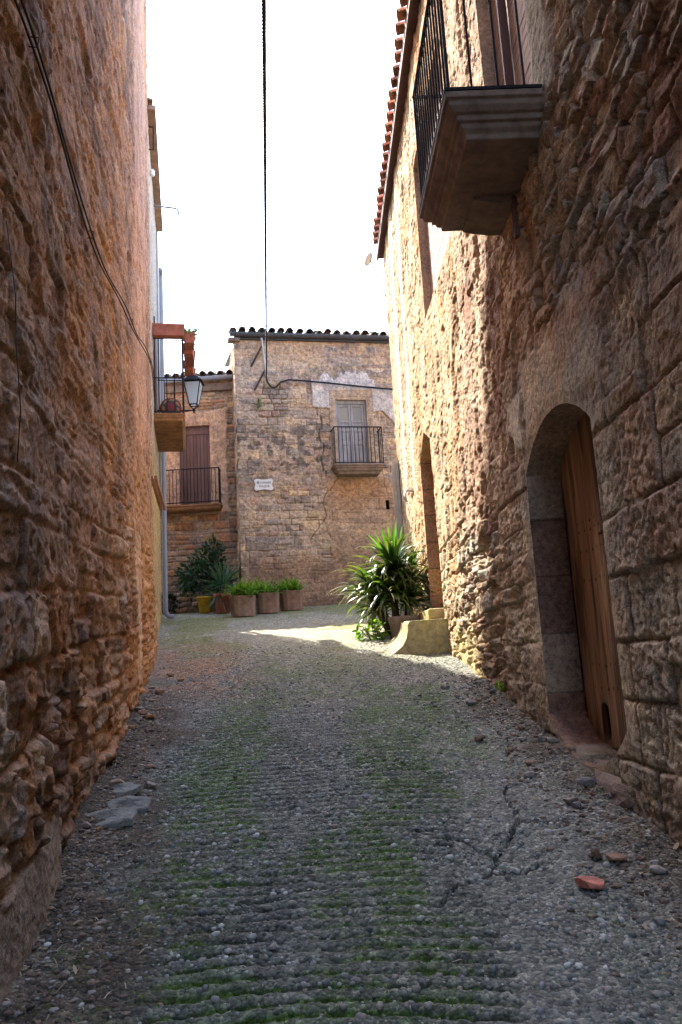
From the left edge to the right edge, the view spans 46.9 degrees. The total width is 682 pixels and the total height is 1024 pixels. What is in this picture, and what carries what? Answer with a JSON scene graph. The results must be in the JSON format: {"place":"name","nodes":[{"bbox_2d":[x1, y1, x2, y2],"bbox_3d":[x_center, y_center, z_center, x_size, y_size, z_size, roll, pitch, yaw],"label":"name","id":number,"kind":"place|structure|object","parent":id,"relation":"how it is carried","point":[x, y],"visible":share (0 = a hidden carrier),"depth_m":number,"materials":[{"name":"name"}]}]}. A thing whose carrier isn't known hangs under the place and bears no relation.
{"place":"outdoors","nodes":[
{"label":"outdoors","id":0,"kind":"place"},
{"bbox_2d":[160,398,181,412],"bbox_3d":[-3.136,-1.914,14.505,0.392,0.400,0.210,-3,-10,0],"label":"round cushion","id":1,"kind":"object","parent":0,"point":[171,405],"visible":0.69,"depth_m":14.44,"materials":[{"name":"multicoloured fabric"}]},
{"bbox_2d":[146,0,404,374],"label":"sky","id":2,"kind":"structure","parent":0,"point":[329,63],"materials":[{"name":"white"}]},
{"bbox_2d":[0,602,681,1023],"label":"road","id":3,"kind":"structure","parent":0,"point":[214,634],"depth_m":3.74,"materials":[{"name":"grey stone"}]},
{"bbox_2d":[0,0,158,1011],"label":"tall house","id":4,"kind":"structure","parent":3,"relation":"on","point":[79,644],"depth_m":4.48,"materials":[{"name":"brown stone"}]},
{"bbox_2d":[6,221,20,461],"bbox_3d":[-1.257,-0.648,3.018,0.005,0.901,0.215,-2,-10,-5],"label":"thin wall wire","id":5,"kind":"object","parent":4,"relation":"attached to","point":[16,340],"visible":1,"depth_m":3.06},
{"bbox_2d":[14,0,155,397],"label":"cable","id":6,"kind":"object","parent":4,"relation":"attached to","point":[34,37],"depth_m":4.14,"materials":[{"name":"rubber"}]},
{"bbox_2d":[151,476,165,509],"bbox_3d":[-2.907,-0.297,12.515,0.097,0.470,0.492,-4,-10,4],"label":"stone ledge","id":7,"kind":"object","parent":4,"relation":"attached to","point":[160,500],"visible":0.93,"depth_m":12.50,"materials":[{"name":"stone"}]},
{"bbox_2d":[83,821,91,827],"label":"fallen stone","id":8,"kind":"object","parent":3,"relation":"on","point":[86,824],"visible":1,"depth_m":4.22,"materials":[{"name":"grey stone"}]},
{"bbox_2d":[85,806,137,828],"bbox_3d":[-1.335,1.724,4.418,0.372,0.092,0.254,-3,-10,0],"label":"broken slab","id":9,"kind":"object","parent":3,"relation":"on","point":[118,818],"depth_m":4.41,"materials":[{"name":"stone"}]},
{"bbox_2d":[109,778,124,785],"bbox_3d":[-1.428,1.731,5.027,0.083,0.053,0.115,-16,-17,51],"label":"fallen stone","id":10,"kind":"object","parent":3,"relation":"on","point":[115,781],"visible":0.79,"depth_m":4.99,"materials":[{"name":"brown stone"}]},
{"bbox_2d":[108,782,142,795],"bbox_3d":[-1.401,1.750,4.943,0.303,0.075,0.200,-3,-10,0],"label":"broken slab","id":11,"kind":"object","parent":3,"relation":"on","point":[128,788],"depth_m":4.92,"materials":[{"name":"stone"}]},
{"bbox_2d":[106,796,152,813],"bbox_3d":[-1.280,1.751,4.680,0.320,0.093,0.239,-3,-10,0],"label":"broken slab","id":12,"kind":"object","parent":3,"relation":"on","point":[142,804],"depth_m":4.68,"materials":[{"name":"stone"}]},
{"bbox_2d":[134,707,143,710],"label":"fallen stone","id":13,"kind":"object","parent":3,"relation":"on","point":[138,708],"visible":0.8,"depth_m":7.13,"materials":[{"name":"stone"}]},
{"bbox_2d":[138,709,147,714],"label":"fallen stone","id":14,"kind":"object","parent":3,"relation":"on","point":[143,712],"visible":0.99,"depth_m":7.03,"materials":[{"name":"brown stone"}]},
{"bbox_2d":[144,714,154,718],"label":"fallen stone","id":15,"kind":"object","parent":3,"relation":"on","point":[148,716],"visible":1,"depth_m":6.88,"materials":[{"name":"brown stone"}]},
{"bbox_2d":[144,781,155,787],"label":"fallen stone","id":16,"kind":"object","parent":3,"relation":"on","point":[148,784],"visible":1,"depth_m":5.07,"materials":[{"name":"grey stone"}]},
{"bbox_2d":[155,689,164,693],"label":"fallen stone","id":17,"kind":"object","parent":3,"relation":"on","point":[159,691],"visible":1,"depth_m":8.13,"materials":[{"name":"stone"}]},
{"bbox_2d":[147,97,185,630],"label":"plastered house","id":18,"kind":"structure","parent":3,"relation":"on","point":[168,432],"depth_m":14.70,"materials":[{"name":"paint"}]},
{"bbox_2d":[148,126,153,149],"bbox_3d":[-3.416,-6.723,14.153,0.102,0.474,0.028,-1,-11,-11],"label":"wall bar","id":19,"kind":"object","parent":18,"relation":"attached to","point":[153,136],"depth_m":14.16,"materials":[{"name":"metal"}]},
{"bbox_2d":[150,169,154,176],"bbox_3d":[-3.482,-6.234,14.467,0.125,0.130,0.097,-6,-11,15],"label":"wall insulator","id":20,"kind":"object","parent":18,"relation":"attached to","point":[152,172],"depth_m":14.43,"materials":[{"name":"white ceramic"}]},
{"bbox_2d":[153,316,157,412],"bbox_3d":[-3.565,-2.613,15.087,0.050,2.030,0.900,-1,-11,-11],"label":"drainpipe","id":21,"kind":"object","parent":18,"relation":"in","point":[154,340],"depth_m":14.75,"materials":[{"name":"metal"}]},
{"bbox_2d":[156,232,161,490],"bbox_3d":[-3.874,-3.172,16.744,0.043,5.900,0.343,-1,-11,-12],"label":"wall conduit","id":22,"kind":"object","parent":18,"relation":"attached to","point":[160,462],"depth_m":16.75,"materials":[{"name":"grey metal"}]},
{"bbox_2d":[159,268,173,618],"bbox_3d":[-3.836,-1.631,17.028,0.271,7.851,0.353,-3,-10,0],"label":"drainpipe","id":23,"kind":"object","parent":18,"relation":"attached to","point":[164,534],"visible":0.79,"depth_m":16.90,"materials":[{"name":"grey plastic"}]},
{"bbox_2d":[154,205,179,217],"bbox_3d":[-3.623,-6.253,16.352,0.529,0.262,0.055,-1,-11,-12],"label":"pipe arm","id":24,"kind":"object","parent":18,"relation":"attached to","point":[169,207],"visible":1,"depth_m":16.37},
{"bbox_2d":[152,323,184,338],"bbox_3d":[-3.169,-3.300,14.375,0.619,0.220,0.205,-1,-11,-11],"label":"balcony planter","id":25,"kind":"object","parent":18,"relation":"attached to","point":[167,330],"visible":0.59,"depth_m":14.30,"materials":[{"name":"ceramic"}]},
{"bbox_2d":[157,375,204,412],"bbox_3d":[-3.111,-2.143,15.268,0.888,1.007,0.380,-3,-10,0],"label":"wall lantern","id":26,"kind":"object","parent":18,"relation":"attached to","point":[193,385],"depth_m":15.18,"materials":[{"name":"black glass"}]},
{"bbox_2d":[183,332,194,349],"bbox_3d":[-2.835,-3.192,14.708,0.216,0.210,0.382,-1,-11,-11],"label":"balcony planter","id":27,"kind":"object","parent":18,"relation":"attached to","point":[189,341],"visible":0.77,"depth_m":14.55,"materials":[{"name":"ceramic"}]},
{"bbox_2d":[174,322,202,341],"bbox_3d":[-2.849,-3.338,14.768,0.568,0.349,0.747,-1,-11,-13],"label":"succulent","id":28,"kind":"object","parent":27,"relation":"in","point":[195,330],"visible":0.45,"depth_m":14.60,"materials":[{"name":"green plant"}]},
{"bbox_2d":[183,343,194,360],"bbox_3d":[-2.931,-3.077,15.134,0.216,0.210,0.394,-2,-10,-8],"label":"balcony planter","id":29,"kind":"object","parent":18,"relation":"attached to","point":[188,355],"visible":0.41,"depth_m":15.03,"materials":[{"name":"ceramic"}]},
{"bbox_2d":[184,360,194,375],"bbox_3d":[-3.094,-2.918,16.005,0.216,0.210,0.390,-2,-11,-9],"label":"balcony planter","id":30,"kind":"object","parent":18,"relation":"attached to","point":[188,371],"visible":0.46,"depth_m":15.87,"materials":[{"name":"ceramic"}]},
{"bbox_2d":[184,350,195,366],"bbox_3d":[-2.991,-3.033,15.580,0.216,0.210,0.392,-1,-11,-14],"label":"balcony planter","id":31,"kind":"object","parent":18,"relation":"attached to","point":[189,363],"visible":0.54,"depth_m":15.54,"materials":[{"name":"ceramic"}]},
{"bbox_2d":[162,593,181,614],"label":"dark shrub","id":32,"kind":"object","parent":3,"relation":"on","point":[171,596],"visible":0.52,"depth_m":17.66,"materials":[{"name":"green plant"}]},
{"bbox_2d":[160,369,241,613],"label":"shuttered house","id":33,"kind":"structure","parent":3,"relation":"on","point":[201,502],"depth_m":18.57,"materials":[{"name":"stone"}]},
{"bbox_2d":[180,426,210,504],"bbox_3d":[-3.461,-1.082,18.740,0.730,1.970,0.036,-3,-10,0],"label":"boarded door","id":34,"kind":"structure","parent":33,"relation":"in","point":[196,454],"depth_m":18.73,"materials":[{"name":"brown wood"}]},
{"bbox_2d":[196,596,212,612],"bbox_3d":[-3.010,2.049,17.397,0.364,0.360,0.364,-3,-10,0],"label":"yellow pot","id":35,"kind":"object","parent":3,"relation":"on","point":[203,601],"visible":0.88,"depth_m":17.27,"materials":[{"name":"ceramic"}]},
{"bbox_2d":[173,533,233,601],"bbox_3d":[-3.049,1.228,17.556,1.393,1.527,0.859,-3,-10,0],"label":"potted shrub","id":36,"kind":"object","parent":35,"relation":"in","point":[188,579],"visible":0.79,"depth_m":17.43,"materials":[{"name":"green plant"}]},
{"bbox_2d":[213,593,230,613],"bbox_3d":[-2.534,1.964,16.848,0.410,0.420,0.410,-3,-10,0],"label":"terracotta pot","id":37,"kind":"object","parent":3,"relation":"on","point":[219,607],"visible":0.77,"depth_m":16.71,"materials":[{"name":"ceramic"}]},
{"bbox_2d":[200,557,251,612],"bbox_3d":[-2.512,1.577,16.913,1.187,1.310,1.182,1,-11,-21],"label":"yucca","id":38,"kind":"object","parent":37,"relation":"in","point":[222,578],"visible":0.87,"depth_m":16.84,"materials":[{"name":"green plant"}]},
{"bbox_2d":[229,595,255,616],"bbox_3d":[-1.996,1.921,15.986,0.479,0.420,0.479,1,-11,-22],"label":"square planter","id":39,"kind":"object","parent":3,"relation":"on","point":[242,605],"visible":0.87,"depth_m":15.78,"materials":[{"name":"stone"}]},
{"bbox_2d":[223,575,265,596],"bbox_3d":[-1.999,1.557,16.042,0.950,0.550,1.026,-3,-10,0],"label":"strappy plant","id":40,"kind":"object","parent":39,"relation":"in","point":[244,589],"visible":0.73,"depth_m":15.90,"materials":[{"name":"green plant"}]},
{"bbox_2d":[255,592,278,613],"bbox_3d":[-1.536,1.905,16.361,0.469,0.420,0.469,1,-11,-21],"label":"square planter","id":41,"kind":"object","parent":3,"relation":"on","point":[265,603],"visible":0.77,"depth_m":16.16,"materials":[{"name":"stone"}]},
{"bbox_2d":[254,576,284,596],"bbox_3d":[-1.565,1.570,16.444,0.923,0.527,0.862,-3,-10,0],"label":"strappy plant","id":42,"kind":"object","parent":41,"relation":"in","point":[267,588],"visible":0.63,"depth_m":16.31,"materials":[{"name":"green plant"}]},
{"bbox_2d":[279,590,302,610],"bbox_3d":[-1.066,1.894,16.744,0.459,0.420,0.459,1,-11,-22],"label":"square planter","id":43,"kind":"object","parent":3,"relation":"on","point":[290,600],"visible":0.81,"depth_m":16.55,"materials":[{"name":"stone"}]},
{"bbox_2d":[271,575,307,593],"bbox_3d":[-1.112,1.562,16.804,0.965,0.492,0.726,6,-14,-40],"label":"strappy plant","id":44,"kind":"object","parent":43,"relation":"in","point":[292,585],"visible":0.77,"depth_m":16.67,"materials":[{"name":"green plant"}]},
{"bbox_2d":[224,326,396,610],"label":"balcony house","id":45,"kind":"structure","parent":3,"relation":"on","point":[321,455],"depth_m":18.16,"materials":[{"name":"stone"}]},
{"bbox_2d":[252,397,264,409],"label":"wall weed","id":46,"kind":"object","parent":45,"relation":"attached to","point":[259,402],"depth_m":18.10,"materials":[{"name":"green plant"}]},
{"bbox_2d":[251,338,267,390],"bbox_3d":[-1.911,-3.435,18.268,0.402,1.252,0.086,-5,-11,11],"label":"cable bracket","id":47,"kind":"object","parent":45,"relation":"attached to","point":[264,361],"visible":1,"depth_m":18.25,"materials":[{"name":"grey metal"}]},
{"bbox_2d":[261,0,266,376],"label":"overhead cable","id":48,"kind":"object","parent":47,"relation":"attached to","point":[263,13],"visible":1,"depth_m":7.06,"materials":[{"name":"black rubber"}]},
{"bbox_2d":[265,376,391,389],"bbox_3d":[0.034,-3.009,18.554,3.639,0.330,0.095,-1,-11,-12],"label":"facade cable","id":49,"kind":"object","parent":47,"relation":"attached to","point":[277,385],"visible":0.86,"depth_m":18.46,"materials":[{"name":"black rubber"}]},
{"bbox_2d":[254,479,272,490],"bbox_3d":[-1.746,-0.620,17.784,0.430,0.270,0.026,-1,-11,-11],"label":"street plaque","id":50,"kind":"object","parent":45,"relation":"attached to","point":[260,484],"visible":1,"depth_m":17.77,"materials":[{"name":"white ceramic"}]},
{"bbox_2d":[186,319,386,329],"bbox_3d":[-1.402,-4.308,18.088,5.936,0.596,0.020,-5,-11,11],"label":"sky wire","id":51,"kind":"object","parent":45,"relation":"attached to","point":[294,324],"visible":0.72,"depth_m":17.98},
{"bbox_2d":[337,404,352,461],"bbox_3d":[0.095,-1.807,18.536,0.310,1.510,0.035,-1,-11,-11],"label":"balcony door","id":52,"kind":"structure","parent":45,"relation":"in","point":[343,410],"depth_m":18.54,"materials":[{"name":"grey paint"}]},
{"bbox_2d":[350,404,365,461],"bbox_3d":[0.409,-1.812,18.599,0.310,1.510,0.035,-1,-11,-11],"label":"balcony door","id":53,"kind":"structure","parent":45,"relation":"in","point":[356,411],"depth_m":18.60,"materials":[{"name":"grey paint"}]},
{"bbox_2d":[0,673,681,1023],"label":"dirt crumbs","id":54,"kind":"object","parent":3,"relation":"on","point":[64,974],"visible":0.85,"depth_m":3.72,"materials":[{"name":"soil"}]},
{"bbox_2d":[108,639,574,800],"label":"pebbles","id":55,"kind":"object","parent":3,"relation":"on","point":[491,782],"visible":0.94,"depth_m":6.42,"materials":[{"name":"stone"}]},
{"bbox_2d":[5,676,681,1023],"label":"stones","id":56,"kind":"object","parent":3,"relation":"on","point":[676,845],"visible":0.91,"depth_m":3.59,"materials":[{"name":"grey stone"}]},
{"bbox_2d":[13,774,681,1023],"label":"pebbles","id":57,"kind":"object","parent":3,"relation":"on","point":[566,982],"visible":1,"depth_m":3.23,"materials":[{"name":"stone"}]},
{"bbox_2d":[17,681,680,1023],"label":"moss","id":58,"kind":"object","parent":3,"relation":"on","point":[249,979],"visible":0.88,"depth_m":3.43,"materials":[{"name":"green plant"}]},
{"bbox_2d":[352,618,390,641],"bbox_3d":[0.466,1.753,11.408,0.585,0.417,0.432,-7,-11,20],"label":"lime leaf plant","id":59,"kind":"object","parent":3,"relation":"on","point":[373,637],"visible":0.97,"depth_m":11.37,"materials":[{"name":"green plant"}]},
{"bbox_2d":[331,523,443,633],"bbox_3d":[0.730,1.039,12.060,1.983,1.818,1.716,-3,-10,0],"label":"strap leaf plant","id":60,"kind":"object","parent":3,"relation":"on","point":[392,582],"visible":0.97,"depth_m":11.90,"materials":[{"name":"green plant"}]},
{"bbox_2d":[387,615,419,638],"bbox_3d":[0.936,1.697,11.422,0.500,0.360,0.500,-3,-10,0],"label":"clay tub","id":61,"kind":"object","parent":3,"relation":"on","point":[394,622],"visible":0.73,"depth_m":11.26,"materials":[{"name":"ceramic"}]},
{"bbox_2d":[388,618,449,653],"bbox_3d":[1.020,1.756,10.562,0.780,0.651,1.070,-3,-10,0],"label":"stone basin","id":62,"kind":"object","parent":3,"relation":"on","point":[429,636],"visible":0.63,"depth_m":10.05,"materials":[{"name":"beige stone"}]},
{"bbox_2d":[440,686,449,689],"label":"broken stone","id":63,"kind":"object","parent":3,"relation":"on","point":[444,687],"visible":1,"depth_m":7.61,"materials":[{"name":"grey stone"}]},
{"bbox_2d":[467,699,475,704],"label":"broken stone","id":64,"kind":"object","parent":3,"relation":"on","point":[472,701],"visible":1,"depth_m":6.89,"materials":[{"name":"grey stone"}]},
{"bbox_2d":[474,734,484,741],"bbox_3d":[1.022,1.664,5.796,0.063,0.048,0.091,-12,-14,41],"label":"broken stone","id":65,"kind":"object","parent":3,"relation":"on","point":[480,737],"visible":1,"depth_m":5.77,"materials":[{"name":"brown stone"}]},
{"bbox_2d":[492,680,504,691],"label":"weed","id":66,"kind":"object","parent":3,"relation":"on","point":[497,685],"visible":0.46,"depth_m":7.10,"materials":[{"name":"green plant"}]},
{"bbox_2d":[373,0,681,847],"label":"stone house","id":67,"kind":"structure","parent":3,"relation":"on","point":[527,232],"depth_m":5.33,"materials":[{"name":"stone"}]},
{"bbox_2d":[365,252,385,296],"bbox_3d":[0.651,-4.719,15.745,0.409,0.929,0.229,2,-12,-27],"label":"satellite dish","id":68,"kind":"object","parent":67,"relation":"attached to","point":[368,258],"visible":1,"depth_m":15.70,"materials":[{"name":"white metal"}]},
{"bbox_2d":[413,39,439,318],"bbox_3d":[1.169,-3.944,9.702,0.146,2.280,2.415,-3,-10,-2],"label":"blind window","id":69,"kind":"structure","parent":67,"relation":"in","point":[422,234],"depth_m":10.85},
{"bbox_2d":[420,432,443,607],"bbox_3d":[1.476,0.163,11.136,0.426,2.697,1.217,-3,-10,-2],"label":"side doorway","id":70,"kind":"structure","parent":67,"relation":"in","point":[432,541],"depth_m":11.71,"materials":[{"name":"brown stone"}]},
{"bbox_2d":[475,0,498,85],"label":"balcony doorway","id":71,"kind":"structure","parent":67,"relation":"in","point":[483,18],"depth_m":6.71,"materials":[{"name":"brown stone"}]},
{"bbox_2d":[526,403,602,766],"bbox_3d":[1.584,0.440,5.061,0.265,2.271,1.487,-3,-10,-2],"label":"arched doorway","id":72,"kind":"structure","parent":67,"relation":"in","point":[565,691],"depth_m":5.74,"materials":[{"name":"grey stone"}]},
{"bbox_2d":[560,412,626,748],"bbox_3d":[1.716,0.356,5.037,0.035,2.270,1.430,-3,-10,-2],"label":"arched door","id":73,"kind":"structure","parent":67,"relation":"in","point":[596,630],"depth_m":5.34,"materials":[{"name":"brown wood"}]},
{"bbox_2d":[524,771,533,776],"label":"broken stone","id":74,"kind":"object","parent":3,"relation":"on","point":[528,773],"visible":1,"depth_m":4.90,"materials":[{"name":"grey stone"}]},
{"bbox_2d":[525,760,532,764],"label":"broken stone","id":75,"kind":"object","parent":3,"relation":"on","point":[528,762],"visible":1,"depth_m":5.14,"materials":[{"name":"stone"}]},
{"bbox_2d":[537,736,547,741],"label":"broken stone","id":76,"kind":"object","parent":3,"relation":"on","point":[541,739],"visible":0.91,"depth_m":5.49,"materials":[{"name":"grey stone"}]},
{"bbox_2d":[547,737,558,741],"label":"broken stone","id":77,"kind":"object","parent":3,"relation":"on","point":[550,739],"visible":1,"depth_m":5.41,"materials":[{"name":"grey stone"}]},
{"bbox_2d":[562,796,578,804],"bbox_3d":[1.282,1.616,4.399,0.077,0.043,0.075,4,-12,-33],"label":"broken stone","id":78,"kind":"object","parent":3,"relation":"on","point":[568,800],"visible":0.91,"depth_m":4.38,"materials":[{"name":"grey stone"}]},
{"bbox_2d":[571,801,580,807],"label":"broken stone","id":79,"kind":"object","parent":3,"relation":"on","point":[576,804],"visible":1,"depth_m":4.33,"materials":[{"name":"grey stone"}]},
{"bbox_2d":[576,776,595,785],"bbox_3d":[1.422,1.567,4.568,0.113,0.058,0.067,-1,-11,-13],"label":"broken stone","id":80,"kind":"object","parent":3,"relation":"on","point":[586,781],"visible":0.98,"depth_m":4.54,"materials":[{"name":"grey stone"}]},
{"bbox_2d":[574,876,604,888],"bbox_3d":[1.071,1.601,3.396,0.128,0.048,0.084,-7,-11,20],"label":"brick fragment","id":81,"kind":"object","parent":3,"relation":"on","point":[590,882],"visible":1,"depth_m":3.38,"materials":[{"name":"brick"}]},
{"bbox_2d":[590,848,602,858],"bbox_3d":[1.192,1.599,3.679,0.057,0.047,0.073,-3,-10,0],"label":"brown stone","id":82,"kind":"object","parent":3,"relation":"on","point":[595,853],"visible":1,"depth_m":3.66,"materials":[{"name":"brown stone"}]},
{"bbox_2d":[605,852,627,860],"bbox_3d":[1.266,1.587,3.617,0.075,0.032,0.102,-1,-11,-14],"label":"broken stone","id":83,"kind":"object","parent":3,"relation":"on","point":[614,856],"visible":1,"depth_m":3.60,"materials":[{"name":"brown stone"}]},
{"bbox_2d":[617,816,632,822],"bbox_3d":[1.456,1.573,4.023,0.075,0.026,0.070,2,-12,-27],"label":"broken stone","id":84,"kind":"object","parent":3,"relation":"on","point":[623,819],"visible":0.95,"depth_m":4.01,"materials":[{"name":"stone"}]},
{"bbox_2d":[649,865,666,873],"bbox_3d":[1.383,1.559,3.431,0.071,0.032,0.064,-11,-13,36],"label":"broken stone","id":85,"kind":"object","parent":3,"relation":"on","point":[657,869],"visible":1,"depth_m":3.41,"materials":[{"name":"grey stone"}]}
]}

